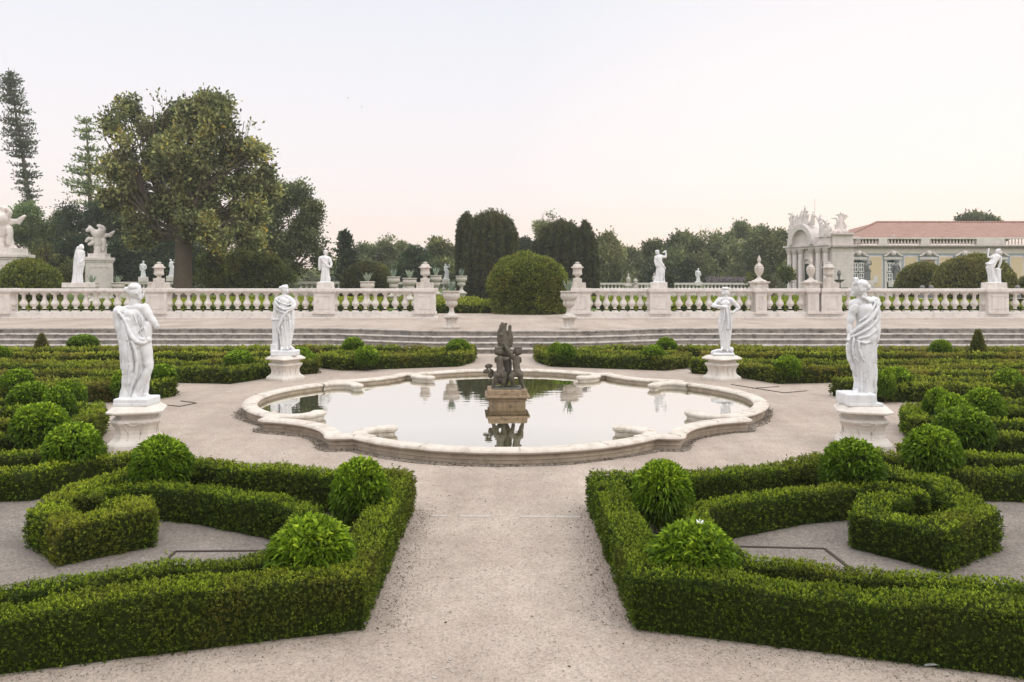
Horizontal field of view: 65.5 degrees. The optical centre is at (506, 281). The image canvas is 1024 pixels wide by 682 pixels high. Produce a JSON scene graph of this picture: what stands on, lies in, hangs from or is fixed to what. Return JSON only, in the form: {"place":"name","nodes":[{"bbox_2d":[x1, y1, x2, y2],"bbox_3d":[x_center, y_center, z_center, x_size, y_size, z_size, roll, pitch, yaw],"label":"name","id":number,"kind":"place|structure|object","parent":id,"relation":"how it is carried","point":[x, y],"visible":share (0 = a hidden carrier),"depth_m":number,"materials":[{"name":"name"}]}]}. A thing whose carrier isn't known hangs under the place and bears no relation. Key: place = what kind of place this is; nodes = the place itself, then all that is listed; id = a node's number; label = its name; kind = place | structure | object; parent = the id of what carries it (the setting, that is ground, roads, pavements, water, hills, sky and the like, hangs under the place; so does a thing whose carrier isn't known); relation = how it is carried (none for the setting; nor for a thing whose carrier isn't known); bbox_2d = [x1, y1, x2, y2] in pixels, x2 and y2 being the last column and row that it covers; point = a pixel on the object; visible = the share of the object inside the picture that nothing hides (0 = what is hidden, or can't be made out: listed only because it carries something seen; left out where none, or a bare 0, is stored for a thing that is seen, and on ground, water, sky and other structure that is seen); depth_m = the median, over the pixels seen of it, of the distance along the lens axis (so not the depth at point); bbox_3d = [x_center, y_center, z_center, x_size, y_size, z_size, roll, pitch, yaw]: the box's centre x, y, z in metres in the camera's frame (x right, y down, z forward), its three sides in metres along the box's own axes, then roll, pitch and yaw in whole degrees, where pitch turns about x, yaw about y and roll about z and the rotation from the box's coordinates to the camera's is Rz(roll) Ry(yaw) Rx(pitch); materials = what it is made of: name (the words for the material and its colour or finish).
{"place":"outdoors","nodes":[
{"label":"outdoors","id":0,"kind":"place"},
{"bbox_2d":[0,254,34,274],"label":"monument pedestal","id":1,"kind":"object","parent":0,"point":[5,258],"visible":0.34,"depth_m":51.06,"materials":[{"name":"stone"}]},
{"bbox_2d":[0,206,27,253],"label":"winged horse statue","id":2,"kind":"object","parent":1,"relation":"on","point":[7,222],"visible":1,"depth_m":51.83,"materials":[{"name":"stone"}]},
{"bbox_2d":[59,285,784,311],"bbox_3d":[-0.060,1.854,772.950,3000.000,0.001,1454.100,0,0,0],"label":"lawn","id":3,"kind":"structure","parent":0,"point":[70,296],"depth_m":102.94,"materials":[{"name":"plant"}]},
{"bbox_2d":[0,67,44,211],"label":"norfolk pine","id":4,"kind":"object","parent":3,"relation":"on","point":[25,141],"visible":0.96,"depth_m":107.70,"materials":[{"name":"green plant"}]},
{"bbox_2d":[0,256,65,302],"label":"clipped bush","id":5,"kind":"object","parent":3,"relation":"on","point":[30,272],"visible":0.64,"depth_m":48.92,"materials":[{"name":"green plant"}]},
{"bbox_2d":[8,199,61,255],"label":"broadleaf tree","id":6,"kind":"object","parent":3,"relation":"on","point":[31,228],"visible":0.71,"depth_m":83.78,"materials":[{"name":"green plant"}]},
{"bbox_2d":[26,239,84,282],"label":"bare shrub","id":7,"kind":"object","parent":3,"relation":"on","point":[44,251],"visible":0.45,"depth_m":62.09,"materials":[{"name":"green plant"}]},
{"bbox_2d":[57,115,106,251],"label":"norfolk pine","id":8,"kind":"object","parent":3,"relation":"on","point":[87,187],"visible":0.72,"depth_m":99.31,"materials":[{"name":"green plant"}]},
{"bbox_2d":[83,257,114,299],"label":"monument pedestal","id":9,"kind":"object","parent":3,"relation":"on","point":[101,269],"visible":0.6,"depth_m":57.42,"materials":[{"name":"stone"}]},
{"bbox_2d":[85,224,114,257],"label":"winged horse statue","id":10,"kind":"object","parent":9,"relation":"on","point":[97,240],"visible":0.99,"depth_m":57.77,"materials":[{"name":"stone"}]},
{"bbox_2d":[46,198,207,297],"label":"dark tree","id":11,"kind":"object","parent":3,"relation":"on","point":[126,264],"visible":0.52,"depth_m":82.62,"materials":[{"name":"green plant"}]},
{"bbox_2d":[75,82,289,299],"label":"magnolia tree","id":12,"kind":"object","parent":3,"relation":"on","point":[187,207],"visible":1,"depth_m":57.03,"materials":[{"name":"green plant"}]},
{"bbox_2d":[18,299,379,310],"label":"box hedge","id":13,"kind":"object","parent":3,"relation":"on","point":[183,307],"visible":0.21,"depth_m":45.84,"materials":[{"name":"green plant"}]},
{"bbox_2d":[192,245,301,296],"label":"bush","id":14,"kind":"object","parent":3,"relation":"on","point":[243,269],"visible":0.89,"depth_m":64.89,"materials":[{"name":"green plant"}]},
{"bbox_2d":[237,167,336,298],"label":"broadleaf tree","id":15,"kind":"object","parent":3,"relation":"on","point":[298,237],"visible":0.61,"depth_m":71.32,"materials":[{"name":"green plant"}]},
{"bbox_2d":[330,228,360,287],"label":"dark conifer","id":16,"kind":"object","parent":3,"relation":"on","point":[347,252],"visible":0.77,"depth_m":81.59,"materials":[{"name":"green plant"}]},
{"bbox_2d":[339,260,390,297],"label":"clipped bush","id":17,"kind":"object","parent":3,"relation":"on","point":[352,276],"visible":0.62,"depth_m":68.69,"materials":[{"name":"plant"}]},
{"bbox_2d":[353,236,413,275],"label":"background tree","id":18,"kind":"object","parent":3,"relation":"on","point":[385,252],"visible":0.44,"depth_m":118.81,"materials":[{"name":"green plant"}]},
{"bbox_2d":[389,243,439,287],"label":"background tree","id":19,"kind":"object","parent":3,"relation":"on","point":[414,257],"visible":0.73,"depth_m":94.48,"materials":[{"name":"green plant"}]},
{"bbox_2d":[68,257,786,289],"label":"woods","id":20,"kind":"object","parent":3,"relation":"on","point":[313,276],"visible":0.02,"depth_m":171.03,"materials":[{"name":"green plant"}]},
{"bbox_2d":[424,235,455,289],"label":"background tree","id":21,"kind":"object","parent":3,"relation":"on","point":[441,250],"visible":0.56,"depth_m":102.84,"materials":[{"name":"green plant"}]},
{"bbox_2d":[396,300,491,312],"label":"box hedge","id":22,"kind":"object","parent":3,"relation":"on","point":[470,307],"visible":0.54,"depth_m":46.29,"materials":[{"name":"green plant"}]},
{"bbox_2d":[453,210,472,296],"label":"yew tree","id":23,"kind":"object","parent":3,"relation":"on","point":[463,221],"visible":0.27,"depth_m":81.35,"materials":[{"name":"plant"}]},
{"bbox_2d":[461,207,520,298],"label":"yew tree","id":24,"kind":"object","parent":3,"relation":"on","point":[491,239],"visible":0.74,"depth_m":78.06,"materials":[{"name":"plant"}]},
{"bbox_2d":[485,249,569,314],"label":"clipped bush","id":25,"kind":"object","parent":3,"relation":"on","point":[526,282],"visible":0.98,"depth_m":44.33,"materials":[{"name":"green plant"}]},
{"bbox_2d":[535,216,578,282],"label":"yew tree","id":26,"kind":"object","parent":3,"relation":"on","point":[556,241],"visible":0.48,"depth_m":82.08,"materials":[{"name":"plant"}]},
{"bbox_2d":[572,219,600,295],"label":"yew tree","id":27,"kind":"object","parent":3,"relation":"on","point":[588,256],"visible":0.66,"depth_m":82.02,"materials":[{"name":"plant"}]},
{"bbox_2d":[594,225,637,287],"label":"background tree","id":28,"kind":"object","parent":3,"relation":"on","point":[613,264],"visible":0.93,"depth_m":103.01,"materials":[{"name":"green plant"}]},
{"bbox_2d":[638,228,723,287],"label":"background tree","id":29,"kind":"object","parent":3,"relation":"on","point":[688,254],"visible":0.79,"depth_m":115.77,"materials":[{"name":"green plant"}]},
{"bbox_2d":[713,238,747,287],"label":"background tree","id":30,"kind":"object","parent":3,"relation":"on","point":[729,253],"visible":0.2,"depth_m":116.72,"materials":[{"name":"green plant"}]},
{"bbox_2d":[737,223,788,287],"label":"background tree","id":31,"kind":"object","parent":3,"relation":"on","point":[766,243],"visible":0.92,"depth_m":110.64,"materials":[{"name":"green plant"}]},
{"bbox_2d":[783,205,1023,297],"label":"palace","id":32,"kind":"structure","parent":3,"relation":"on","point":[843,250],"depth_m":89.93,"materials":[{"name":"stone"}]},
{"bbox_2d":[892,260,937,298],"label":"clipped bush","id":33,"kind":"object","parent":3,"relation":"on","point":[918,274],"visible":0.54,"depth_m":61.13,"materials":[{"name":"green plant"}]},
{"bbox_2d":[929,251,1019,300],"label":"clipped bush","id":34,"kind":"object","parent":3,"relation":"on","point":[967,271],"visible":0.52,"depth_m":56.53,"materials":[{"name":"green plant"}]},
{"bbox_2d":[0,354,1023,681],"bbox_3d":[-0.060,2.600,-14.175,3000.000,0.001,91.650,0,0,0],"label":"gravel ground","id":35,"kind":"structure","parent":0,"point":[208,424],"depth_m":6.69,"materials":[{"name":"beige gravel"}]},
{"bbox_2d":[4,380,48,407],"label":"topiary bush","id":36,"kind":"object","parent":35,"relation":"on","point":[26,392],"visible":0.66,"depth_m":14.68,"materials":[{"name":"green plant"}]},
{"bbox_2d":[0,449,134,501],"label":"box hedge","id":37,"kind":"object","parent":35,"relation":"on","point":[27,484],"visible":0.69,"depth_m":9.60,"materials":[{"name":"green plant"}]},
{"bbox_2d":[0,499,269,589],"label":"gravel","id":38,"kind":"structure","parent":35,"relation":"on","point":[19,562],"depth_m":7.73,"materials":[{"name":"gravel"}]},
{"bbox_2d":[21,465,160,567],"bbox_3d":[-4.362,2.384,8.406,1.244,0.479,2.502,0,0,-26],"label":"box hedge","id":39,"kind":"object","parent":38,"relation":"on","point":[61,531],"visible":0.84,"depth_m":7.62,"materials":[{"name":"green plant"}]},
{"bbox_2d":[0,477,324,606],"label":"box hedge","id":40,"kind":"object","parent":38,"relation":"on","point":[264,515],"visible":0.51,"depth_m":8.05,"materials":[{"name":"green plant"}]},
{"bbox_2d":[105,402,166,450],"bbox_3d":[-5.860,2.275,12.620,0.824,0.650,0.824,0,0,-17],"label":"pedestal","id":41,"kind":"object","parent":35,"relation":"on","point":[133,427],"visible":0.94,"depth_m":12.31,"materials":[{"name":"stone"}]},
{"bbox_2d":[113,283,159,406],"bbox_3d":[-5.880,0.989,12.637,0.694,1.922,0.544,0,0,0],"label":"marble statue","id":42,"kind":"object","parent":41,"relation":"on","point":[135,323],"visible":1,"depth_m":12.52,"materials":[{"name":"stone"}]},
{"bbox_2d":[12,349,270,362],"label":"box hedge","id":43,"kind":"object","parent":35,"relation":"on","point":[171,355],"visible":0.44,"depth_m":24.43,"materials":[{"name":"green plant"}]},
{"bbox_2d":[3,343,322,354],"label":"box hedge","id":44,"kind":"object","parent":35,"relation":"on","point":[156,348],"visible":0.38,"depth_m":26.39,"materials":[{"name":"green plant"}]},
{"bbox_2d":[0,455,417,675],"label":"box hedge","id":45,"kind":"object","parent":35,"relation":"on","point":[166,615],"visible":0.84,"depth_m":5.71,"materials":[{"name":"green plant"}]},
{"bbox_2d":[265,355,305,381],"bbox_3d":[-5.840,2.275,21.000,0.787,0.650,0.787,0,0,32],"label":"pedestal","id":46,"kind":"object","parent":35,"relation":"on","point":[285,368],"visible":0.98,"depth_m":20.75,"materials":[{"name":"stone"}]},
{"bbox_2d":[270,285,299,355],"bbox_3d":[-5.864,1.019,21.000,0.707,1.863,0.450,0,0,0],"label":"marble statue","id":47,"kind":"object","parent":46,"relation":"on","point":[283,324],"visible":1,"depth_m":20.90,"materials":[{"name":"stone"}]},
{"bbox_2d":[324,512,351,532],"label":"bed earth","id":48,"kind":"structure","parent":35,"relation":"on","point":[328,513],"depth_m":8.84,"materials":[{"name":"soil"}]},
{"bbox_2d":[126,432,196,485],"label":"topiary bush","id":49,"kind":"object","parent":48,"relation":"on","point":[162,456],"visible":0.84,"depth_m":9.02,"materials":[{"name":"green plant"}]},
{"bbox_2d":[260,510,357,573],"bbox_3d":[-1.562,2.240,6.353,0.766,0.799,0.775,0,0,9],"label":"topiary bush","id":50,"kind":"object","parent":48,"relation":"on","point":[316,540],"visible":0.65,"depth_m":6.18,"materials":[{"name":"green plant"}]},
{"bbox_2d":[328,454,391,530],"bbox_3d":[-1.502,2.201,8.115,0.661,0.887,0.638,0,0,-6],"label":"topiary bush","id":51,"kind":"object","parent":48,"relation":"on","point":[359,483],"visible":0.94,"depth_m":7.93,"materials":[{"name":"green plant"}]},
{"bbox_2d":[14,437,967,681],"bbox_3d":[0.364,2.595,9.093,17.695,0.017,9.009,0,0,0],"label":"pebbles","id":52,"kind":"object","parent":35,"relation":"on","point":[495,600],"visible":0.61,"depth_m":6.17,"materials":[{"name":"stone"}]},
{"bbox_2d":[234,408,771,466],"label":"basin dirt","id":53,"kind":"structure","parent":35,"relation":"on","point":[324,446],"depth_m":12.20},
{"bbox_2d":[242,368,768,463],"bbox_3d":[-0.030,2.638,16.550,9.938,0.524,9.938,0,0,45],"label":"fountain basin","id":54,"kind":"object","parent":35,"relation":"on","point":[369,439],"visible":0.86,"depth_m":13.01,"materials":[{"name":"stone"}]},
{"bbox_2d":[258,374,752,446],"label":"pond water","id":55,"kind":"structure","parent":54,"relation":"in","point":[456,410],"depth_m":15.72,"materials":[{"name":"grey liquid"}]},
{"bbox_2d":[485,386,529,406],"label":"fountain plinth","id":56,"kind":"structure","parent":54,"relation":"on","point":[503,398],"depth_m":15.95,"materials":[{"name":"stone"}]},
{"bbox_2d":[483,322,524,389],"bbox_3d":[-0.059,1.524,16.300,0.869,1.372,0.520,0,0,0],"label":"fountain group","id":57,"kind":"object","parent":56,"relation":"on","point":[503,374],"visible":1,"depth_m":16.18},
{"bbox_2d":[0,328,1023,353],"bbox_3d":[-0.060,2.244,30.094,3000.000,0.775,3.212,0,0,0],"label":"stone steps","id":58,"kind":"structure","parent":35,"relation":"on","point":[484,341],"depth_m":30.63,"materials":[{"name":"grey stone"}]},
{"bbox_2d":[650,524,661,534],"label":"bed earth","id":59,"kind":"structure","parent":35,"relation":"on","point":[655,532],"depth_m":8.29,"materials":[{"name":"soil"}]},
{"bbox_2d":[629,458,696,533],"bbox_3d":[1.560,2.200,7.992,0.680,0.888,0.672,0,0,0],"label":"topiary bush","id":60,"kind":"object","parent":59,"relation":"on","point":[662,492],"visible":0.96,"depth_m":7.81,"materials":[{"name":"green plant"}]},
{"bbox_2d":[644,513,741,574],"bbox_3d":[1.467,2.250,6.299,0.768,0.776,0.762,0,0,16],"label":"topiary bush","id":61,"kind":"object","parent":59,"relation":"on","point":[695,541],"visible":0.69,"depth_m":6.13,"materials":[{"name":"green plant"}]},
{"bbox_2d":[816,435,888,487],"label":"topiary bush","id":62,"kind":"object","parent":59,"relation":"on","point":[846,459],"visible":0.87,"depth_m":8.91,"materials":[{"name":"green plant"}]},
{"bbox_2d":[702,354,741,381],"bbox_3d":[5.670,2.275,21.000,0.787,0.650,0.787,0,0,-32],"label":"pedestal","id":63,"kind":"object","parent":35,"relation":"on","point":[722,368],"visible":1,"depth_m":20.75,"materials":[{"name":"stone"}]},
{"bbox_2d":[711,287,739,355],"bbox_3d":[5.768,1.049,20.993,0.780,1.797,0.414,0,0,0],"label":"marble statue","id":64,"kind":"object","parent":63,"relation":"on","point":[725,320],"visible":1,"depth_m":20.90,"materials":[{"name":"stone"}]},
{"bbox_2d":[584,449,1023,679],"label":"box hedge","id":65,"kind":"object","parent":35,"relation":"on","point":[982,633],"visible":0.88,"depth_m":5.69,"materials":[{"name":"green plant"}]},
{"bbox_2d":[687,344,1023,356],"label":"box hedge","id":66,"kind":"object","parent":35,"relation":"on","point":[696,350],"visible":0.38,"depth_m":26.42,"materials":[{"name":"green plant"}]},
{"bbox_2d":[700,348,1023,362],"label":"box hedge","id":67,"kind":"object","parent":35,"relation":"on","point":[890,354],"visible":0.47,"depth_m":24.45,"materials":[{"name":"green plant"}]},
{"bbox_2d":[833,403,893,450],"bbox_3d":[5.640,2.275,12.620,0.824,0.650,0.824,0,0,17],"label":"pedestal","id":68,"kind":"object","parent":35,"relation":"on","point":[870,424],"visible":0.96,"depth_m":12.32,"materials":[{"name":"stone"}]},
{"bbox_2d":[836,277,883,406],"bbox_3d":[5.633,0.943,12.620,0.652,2.014,0.510,0,0,0],"label":"marble statue","id":69,"kind":"object","parent":68,"relation":"on","point":[863,335],"visible":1,"depth_m":12.50,"materials":[{"name":"stone"}]},
{"bbox_2d":[732,501,1023,586],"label":"trodden earth","id":70,"kind":"structure","parent":35,"relation":"on","point":[1008,560],"depth_m":7.70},
{"bbox_2d":[678,477,1023,601],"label":"box hedge","id":71,"kind":"object","parent":70,"relation":"on","point":[733,516],"visible":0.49,"depth_m":7.99,"materials":[{"name":"green plant"}]},
{"bbox_2d":[846,462,1006,572],"bbox_3d":[4.362,2.359,8.293,1.397,0.514,2.702,0,0,28],"label":"box hedge","id":72,"kind":"object","parent":70,"relation":"on","point":[961,528],"visible":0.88,"depth_m":7.54,"materials":[{"name":"green plant"}]},
{"bbox_2d":[828,375,1023,402],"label":"box hedge","id":73,"kind":"object","parent":35,"relation":"on","point":[916,391],"visible":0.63,"depth_m":17.07,"materials":[{"name":"green plant"}]},
{"bbox_2d":[899,423,966,477],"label":"topiary bush","id":74,"kind":"object","parent":35,"relation":"on","point":[928,448],"visible":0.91,"depth_m":9.71,"materials":[{"name":"green plant"}]},
{"bbox_2d":[872,445,1023,502],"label":"box hedge","id":75,"kind":"object","parent":35,"relation":"on","point":[990,483],"visible":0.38,"depth_m":9.40,"materials":[{"name":"green plant"}]},
{"bbox_2d":[894,439,1023,470],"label":"box hedge","id":76,"kind":"object","parent":35,"relation":"on","point":[985,459],"visible":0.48,"depth_m":10.48,"materials":[{"name":"green plant"}]},
{"bbox_2d":[930,403,998,453],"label":"topiary bush","id":77,"kind":"object","parent":35,"relation":"on","point":[972,427],"visible":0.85,"depth_m":11.22,"materials":[{"name":"green plant"}]},
{"bbox_2d":[907,367,1023,379],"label":"box hedge","id":78,"kind":"object","parent":35,"relation":"on","point":[953,372],"visible":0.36,"depth_m":19.51,"materials":[{"name":"green plant"}]},
{"bbox_2d":[965,429,1023,456],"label":"box hedge","id":79,"kind":"object","parent":35,"relation":"on","point":[1010,442],"visible":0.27,"depth_m":11.74,"materials":[{"name":"green plant"}]},
{"label":"bed earth","id":80,"kind":"structure","parent":35,"relation":"on","visible":0},
{"bbox_2d":[0,358,320,383],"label":"box hedge","id":81,"kind":"object","parent":80,"relation":"on","point":[219,374],"visible":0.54,"depth_m":20.72,"materials":[{"name":"green plant"}]},
{"bbox_2d":[0,354,321,368],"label":"box hedge","id":82,"kind":"object","parent":80,"relation":"on","point":[175,361],"visible":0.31,"depth_m":22.38,"materials":[{"name":"green plant"}]},
{"label":"bed earth","id":83,"kind":"structure","parent":35,"relation":"on","visible":0},
{"bbox_2d":[688,356,1023,383],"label":"box hedge","id":84,"kind":"object","parent":83,"relation":"on","point":[765,372],"visible":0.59,"depth_m":20.77,"materials":[{"name":"green plant"}]},
{"bbox_2d":[691,355,1023,367],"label":"box hedge","id":85,"kind":"object","parent":83,"relation":"on","point":[900,361],"visible":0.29,"depth_m":22.35,"materials":[{"name":"green plant"}]},
{"label":"bed earth","id":86,"kind":"structure","parent":35,"relation":"on","visible":0},
{"bbox_2d":[897,401,1023,436],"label":"box hedge","id":87,"kind":"object","parent":86,"relation":"on","point":[912,415],"visible":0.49,"depth_m":13.45,"materials":[{"name":"green plant"}]},
{"bbox_2d":[964,386,1008,420],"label":"topiary bush","id":88,"kind":"object","parent":86,"relation":"on","point":[989,401],"visible":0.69,"depth_m":13.28,"materials":[{"name":"green plant"}]},
{"label":"bed earth","id":89,"kind":"structure","parent":35,"relation":"on","visible":0},
{"bbox_2d":[532,343,692,370],"bbox_3d":[2.825,2.351,24.852,5.749,0.631,2.812,0,0,30],"label":"box hedge","id":90,"kind":"object","parent":89,"relation":"on","point":[677,359],"visible":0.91,"depth_m":23.68,"materials":[{"name":"green plant"}]},
{"label":"bed earth","id":91,"kind":"structure","parent":35,"relation":"on","visible":0},
{"bbox_2d":[6,401,71,450],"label":"topiary bush","id":92,"kind":"object","parent":91,"relation":"on","point":[30,425],"visible":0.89,"depth_m":11.53,"materials":[{"name":"green plant"}]},
{"bbox_2d":[0,442,109,471],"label":"box hedge","id":93,"kind":"object","parent":91,"relation":"on","point":[24,457],"visible":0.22,"depth_m":10.51,"materials":[{"name":"green plant"}]},
{"bbox_2d":[39,420,106,464],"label":"topiary bush","id":94,"kind":"object","parent":91,"relation":"on","point":[76,441],"visible":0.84,"depth_m":9.95,"materials":[{"name":"green plant"}]},
{"label":"bed earth","id":95,"kind":"structure","parent":35,"relation":"on","visible":0},
{"bbox_2d":[0,400,111,436],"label":"box hedge","id":96,"kind":"object","parent":95,"relation":"on","point":[94,412],"visible":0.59,"depth_m":13.53,"materials":[{"name":"green plant"}]},
{"bbox_2d":[40,385,77,420],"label":"topiary bush","id":97,"kind":"object","parent":95,"relation":"on","point":[63,396],"visible":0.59,"depth_m":13.47,"materials":[{"name":"green plant"}]},
{"label":"bed earth","id":98,"kind":"structure","parent":35,"relation":"on","visible":0},
{"bbox_2d":[0,366,117,379],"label":"box hedge","id":99,"kind":"object","parent":98,"relation":"on","point":[66,372],"visible":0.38,"depth_m":19.53,"materials":[{"name":"green plant"}]},
{"bbox_2d":[0,376,180,401],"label":"box hedge","id":100,"kind":"object","parent":98,"relation":"on","point":[101,392],"visible":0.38,"depth_m":17.20,"materials":[{"name":"green plant"}]},
{"label":"bed earth","id":101,"kind":"structure","parent":35,"relation":"on","visible":0},
{"bbox_2d":[316,341,477,370],"bbox_3d":[-2.952,2.334,24.870,5.704,0.655,2.775,0,0,-29],"label":"box hedge","id":102,"kind":"object","parent":101,"relation":"on","point":[332,360],"visible":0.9,"depth_m":23.80,"materials":[{"name":"green plant"}]},
{"bbox_2d":[0,313,1023,330],"bbox_3d":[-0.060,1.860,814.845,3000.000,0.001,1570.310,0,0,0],"label":"terrace gravel","id":103,"kind":"structure","parent":0,"point":[478,321],"depth_m":34.98,"materials":[{"name":"beige gravel"}]},
{"bbox_2d":[0,288,437,318],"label":"balustrade","id":104,"kind":"object","parent":103,"relation":"on","point":[325,302],"visible":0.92,"depth_m":39.83,"materials":[{"name":"stone"}]},
{"bbox_2d":[62,244,95,287],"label":"marble statue","id":105,"kind":"object","parent":104,"relation":"on","point":[78,267],"visible":1,"depth_m":45.80,"materials":[{"name":"stone"}]},
{"bbox_2d":[571,288,1023,318],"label":"balustrade","id":106,"kind":"object","parent":103,"relation":"on","point":[827,303],"visible":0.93,"depth_m":39.76,"materials":[{"name":"stone"}]},
{"bbox_2d":[981,248,1006,287],"bbox_3d":[24.534,-0.639,40.100,0.979,2.018,0.619,0,0,0],"label":"marble statue","id":107,"kind":"object","parent":106,"relation":"on","point":[994,276],"visible":1,"depth_m":39.97,"materials":[{"name":"stone"}]},
{"bbox_2d":[604,298,1023,310],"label":"box hedge","id":108,"kind":"object","parent":103,"relation":"on","point":[795,307],"visible":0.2,"depth_m":45.14,"materials":[{"name":"green plant"}]},
{"bbox_2d":[0,0,1023,268],"label":"sky","id":109,"kind":"structure","parent":0,"point":[644,119],"materials":[{"name":"white"}]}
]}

